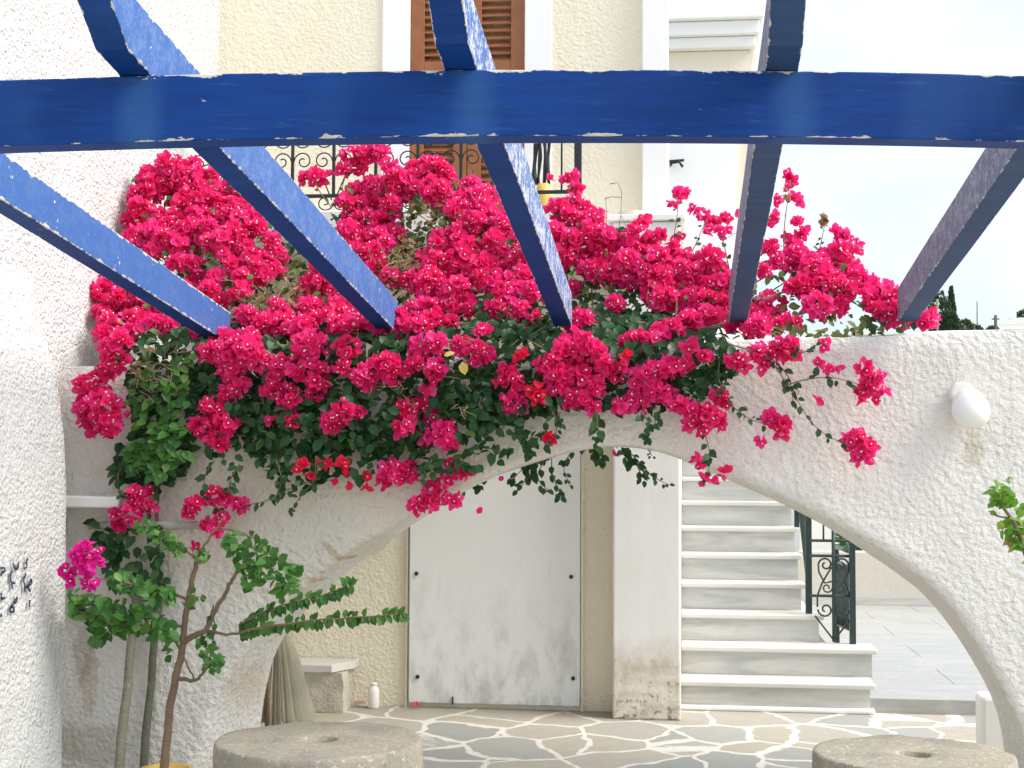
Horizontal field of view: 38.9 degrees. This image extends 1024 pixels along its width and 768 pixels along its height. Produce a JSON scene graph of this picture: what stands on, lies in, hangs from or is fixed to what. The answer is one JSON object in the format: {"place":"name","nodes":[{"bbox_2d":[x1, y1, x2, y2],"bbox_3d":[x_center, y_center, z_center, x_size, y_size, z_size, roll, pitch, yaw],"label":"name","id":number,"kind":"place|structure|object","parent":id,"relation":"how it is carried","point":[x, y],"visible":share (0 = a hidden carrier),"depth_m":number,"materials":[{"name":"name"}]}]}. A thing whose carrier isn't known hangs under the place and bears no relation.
{"place":"outdoors","nodes":[
{"label":"outdoors","id":0,"kind":"place"},
{"bbox_2d":[260,705,975,767],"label":"paving","id":1,"kind":"structure","parent":0,"point":[482,738],"depth_m":7.81,"materials":[{"name":"beige stone"}]},
{"bbox_2d":[0,261,65,767],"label":"wall pier","id":2,"kind":"structure","parent":1,"relation":"on","point":[32,538],"depth_m":6.04,"materials":[{"name":"white paint"}]},
{"bbox_2d":[0,0,1023,338],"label":"pergola","id":3,"kind":"object","parent":2,"relation":"attached to","point":[160,92],"visible":0.98,"depth_m":3.62,"materials":[{"name":"blue wood"}]},
{"bbox_2d":[0,0,219,414],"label":"boundary wall","id":4,"kind":"structure","parent":1,"relation":"on","point":[45,39],"depth_m":6.85,"materials":[{"name":"white paint"}]},
{"bbox_2d":[114,594,141,767],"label":"wooden pole","id":5,"kind":"object","parent":1,"relation":"on","point":[120,750],"visible":0.79,"depth_m":6.48,"materials":[{"name":"beige wood"}]},
{"bbox_2d":[139,582,163,767],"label":"wooden pole","id":6,"kind":"object","parent":1,"relation":"on","point":[145,740],"visible":0.73,"depth_m":6.46,"materials":[{"name":"grey wood"}]},
{"bbox_2d":[57,516,409,767],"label":"potted bougainvillea","id":7,"kind":"object","parent":1,"relation":"on","point":[119,625],"visible":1,"depth_m":6.09,"materials":[{"name":"green plant"}]},
{"bbox_2d":[261,632,316,725],"bbox_3d":[-1.219,1.481,7.476,0.437,0.757,0.327,0,-3,7],"label":"patio parasol","id":8,"kind":"object","parent":1,"relation":"on","point":[287,698],"visible":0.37,"depth_m":7.39,"materials":[{"name":"beige fabric"}]},
{"bbox_2d":[213,721,423,767],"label":"millstone","id":9,"kind":"object","parent":1,"relation":"on","point":[309,744],"visible":1,"depth_m":5.72,"materials":[{"name":"beige stone"}]},
{"bbox_2d":[299,657,358,712],"bbox_3d":[-1.134,1.782,8.568,0.398,0.284,0.321,0,-3,7],"label":"stone bench","id":10,"kind":"object","parent":1,"relation":"on","point":[329,681],"visible":0.69,"depth_m":8.44,"materials":[{"name":"stone"}]},
{"bbox_2d":[368,682,378,708],"bbox_3d":[-0.821,1.847,8.597,0.066,0.152,0.066,0,-3,7],"label":"bottle","id":11,"kind":"object","parent":1,"relation":"on","point":[373,696],"visible":1,"depth_m":8.57,"materials":[{"name":"white plastic"}]},
{"bbox_2d":[215,0,668,711],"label":"cream house","id":12,"kind":"structure","parent":1,"relation":"on","point":[505,598],"depth_m":8.66,"materials":[{"name":"paint"}]},
{"bbox_2d":[197,143,581,210],"bbox_3d":[-0.756,-1.293,8.180,2.302,0.638,0.040,0,-3,7],"label":"balcony railing","id":13,"kind":"object","parent":12,"relation":"on","point":[578,156],"visible":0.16,"depth_m":8.16,"materials":[{"name":"black metal"}]},
{"bbox_2d":[408,451,580,705],"bbox_3d":[-0.104,0.889,8.630,1.022,2.024,0.047,0,-3,7],"label":"metal door","id":14,"kind":"structure","parent":12,"relation":"in","point":[494,593],"depth_m":8.60,"materials":[{"name":"white metal"}]},
{"bbox_2d":[532,143,551,205],"bbox_3d":[0.174,-1.301,8.403,0.128,0.687,0.110,0,-3,7],"label":"lantern","id":15,"kind":"object","parent":12,"relation":"on","point":[544,185],"visible":0.53,"depth_m":8.41,"materials":[{"name":"black metal"}]},
{"bbox_2d":[70,144,941,608],"bbox_3d":[-0.117,0.281,6.989,4.187,3.110,1.511,0,-3,7],"label":"bougainvillea","id":16,"kind":"object","parent":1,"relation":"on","point":[314,320],"visible":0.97,"depth_m":6.58,"materials":[{"name":"pink plant"}]},
{"bbox_2d":[62,328,1023,767],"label":"arch wall","id":17,"kind":"structure","parent":1,"relation":"on","point":[910,504],"depth_m":6.42,"materials":[{"name":"white paint"}]},
{"bbox_2d":[66,495,126,507],"bbox_3d":[-1.936,0.539,6.644,0.336,0.052,0.160,0,-3,7],"label":"wall shelf","id":18,"kind":"object","parent":17,"relation":"attached to","point":[74,501],"depth_m":6.56,"materials":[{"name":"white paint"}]},
{"bbox_2d":[88,521,199,529],"bbox_3d":[-1.680,0.644,6.608,0.516,0.044,0.036,0,-3,7],"label":"wall pipe","id":19,"kind":"object","parent":17,"relation":"attached to","point":[177,524],"depth_m":6.58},
{"bbox_2d":[949,382,989,428],"bbox_3d":[1.959,0.088,6.199,0.160,0.207,0.177,0,-3,7],"label":"wall lamp","id":20,"kind":"object","parent":17,"relation":"attached to","point":[970,407],"visible":1,"depth_m":6.14,"materials":[{"name":"plastic"}]},
{"bbox_2d":[608,213,684,719],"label":"stair side wall","id":21,"kind":"structure","parent":1,"relation":"on","point":[647,580],"depth_m":8.29,"materials":[{"name":"white paint"}]},
{"bbox_2d":[618,210,646,213],"bbox_3d":[0.707,-0.994,8.514,0.170,0.030,0.170,0,-3,7],"label":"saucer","id":22,"kind":"object","parent":21,"relation":"on","point":[632,212],"visible":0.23,"depth_m":8.45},
{"bbox_2d":[681,460,877,714],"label":"marble staircase","id":23,"kind":"structure","parent":1,"relation":"on","point":[741,588],"depth_m":9.18,"materials":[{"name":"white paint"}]},
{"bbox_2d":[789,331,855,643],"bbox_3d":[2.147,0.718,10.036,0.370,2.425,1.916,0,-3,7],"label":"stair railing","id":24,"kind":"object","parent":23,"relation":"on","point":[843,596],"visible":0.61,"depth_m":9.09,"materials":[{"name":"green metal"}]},
{"bbox_2d":[812,734,1018,767],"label":"millstone","id":25,"kind":"object","parent":1,"relation":"on","point":[890,751],"visible":1,"depth_m":5.59,"materials":[{"name":"beige stone"}]},
{"bbox_2d":[975,692,1003,750],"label":"plinth","id":26,"kind":"structure","parent":1,"relation":"on","point":[988,729],"depth_m":7.14,"materials":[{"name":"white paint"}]},
{"bbox_2d":[982,477,1023,563],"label":"leafy shrub","id":27,"kind":"object","parent":1,"relation":"on","point":[1004,498],"visible":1,"depth_m":4.43,"materials":[{"name":"green plant"}]},
{"bbox_2d":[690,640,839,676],"bbox_3d":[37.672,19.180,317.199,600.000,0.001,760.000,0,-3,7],"label":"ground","id":28,"kind":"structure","parent":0,"point":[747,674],"depth_m":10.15,"materials":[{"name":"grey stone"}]},
{"bbox_2d":[669,0,763,500],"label":"white annex","id":29,"kind":"object","parent":28,"relation":"on","point":[714,35],"visible":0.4,"depth_m":12.30,"materials":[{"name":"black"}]},
{"bbox_2d":[835,533,861,550],"bbox_3d":[3.678,1.830,14.940,0.744,0.970,0.705,0,-3,7],"label":"garden bush","id":30,"kind":"object","parent":28,"relation":"on","point":[842,544],"visible":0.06,"depth_m":14.94,"materials":[{"name":"green plant"}]},
{"bbox_2d":[798,550,933,605],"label":"parapet wall","id":31,"kind":"structure","parent":28,"relation":"on","point":[878,582],"depth_m":14.24,"materials":[{"name":"beige paint"}]},
{"bbox_2d":[791,508,847,580],"bbox_3d":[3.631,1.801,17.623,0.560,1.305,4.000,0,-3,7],"label":"white house","id":32,"kind":"structure","parent":0,"point":[816,530],"depth_m":15.66,"materials":[{"name":"white paint"}]},
{"bbox_2d":[813,333,904,550],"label":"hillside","id":33,"kind":"structure","parent":0,"point":[873,335],"depth_m":43.00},
{"bbox_2d":[936,299,938,330],"bbox_3d":[11.468,-1.542,39.067,0.075,1.497,0.069,-1,-4,29],"label":"utility pole","id":34,"kind":"object","parent":33,"relation":"on","point":[937,311],"visible":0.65,"depth_m":39.07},
{"bbox_2d":[926,289,950,330],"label":"conifer tree","id":35,"kind":"object","parent":33,"relation":"on","point":[943,303],"visible":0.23,"depth_m":43.84,"materials":[{"name":"green plant"}]},
{"bbox_2d":[935,307,963,330],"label":"round tree","id":36,"kind":"object","parent":33,"relation":"on","point":[948,315],"visible":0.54,"depth_m":42.79,"materials":[{"name":"green plant"}]},
{"bbox_2d":[947,285,956,327],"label":"cypress tree","id":37,"kind":"object","parent":33,"relation":"on","point":[951,296],"visible":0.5,"depth_m":44.86,"materials":[{"name":"green plant"}]},
{"bbox_2d":[959,318,975,329],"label":"round tree","id":38,"kind":"object","parent":33,"relation":"on","point":[966,322],"visible":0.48,"depth_m":43.72,"materials":[{"name":"green plant"}]},
{"bbox_2d":[974,324,983,329],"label":"round tree","id":39,"kind":"object","parent":33,"relation":"on","point":[978,327],"visible":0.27,"depth_m":45.63,"materials":[{"name":"green plant"}]},
{"bbox_2d":[985,325,999,329],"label":"round tree","id":40,"kind":"object","parent":33,"relation":"on","point":[991,327],"visible":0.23,"depth_m":46.58,"materials":[{"name":"green plant"}]},
{"bbox_2d":[992,315,999,329],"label":"utility pole","id":41,"kind":"object","parent":33,"relation":"on","point":[995,318],"visible":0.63,"depth_m":45.67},
{"bbox_2d":[984,318,1023,329],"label":"domed house","id":42,"kind":"structure","parent":33,"relation":"on","point":[1011,323],"depth_m":50.49,"materials":[{"name":"white paint"}]},
{"bbox_2d":[1016,309,1023,317],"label":"round tree","id":43,"kind":"object","parent":33,"relation":"on","point":[1019,314],"visible":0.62,"depth_m":58.17,"materials":[{"name":"green plant"}]},
{"bbox_2d":[753,0,1023,338],"label":"sky","id":44,"kind":"structure","parent":0,"point":[892,199],"materials":[{"name":"white"}]},
{"bbox_2d":[812,604,988,714],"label":"terrace floor","id":45,"kind":"structure","parent":0,"point":[922,662],"depth_m":10.15,"materials":[{"name":"stone"}]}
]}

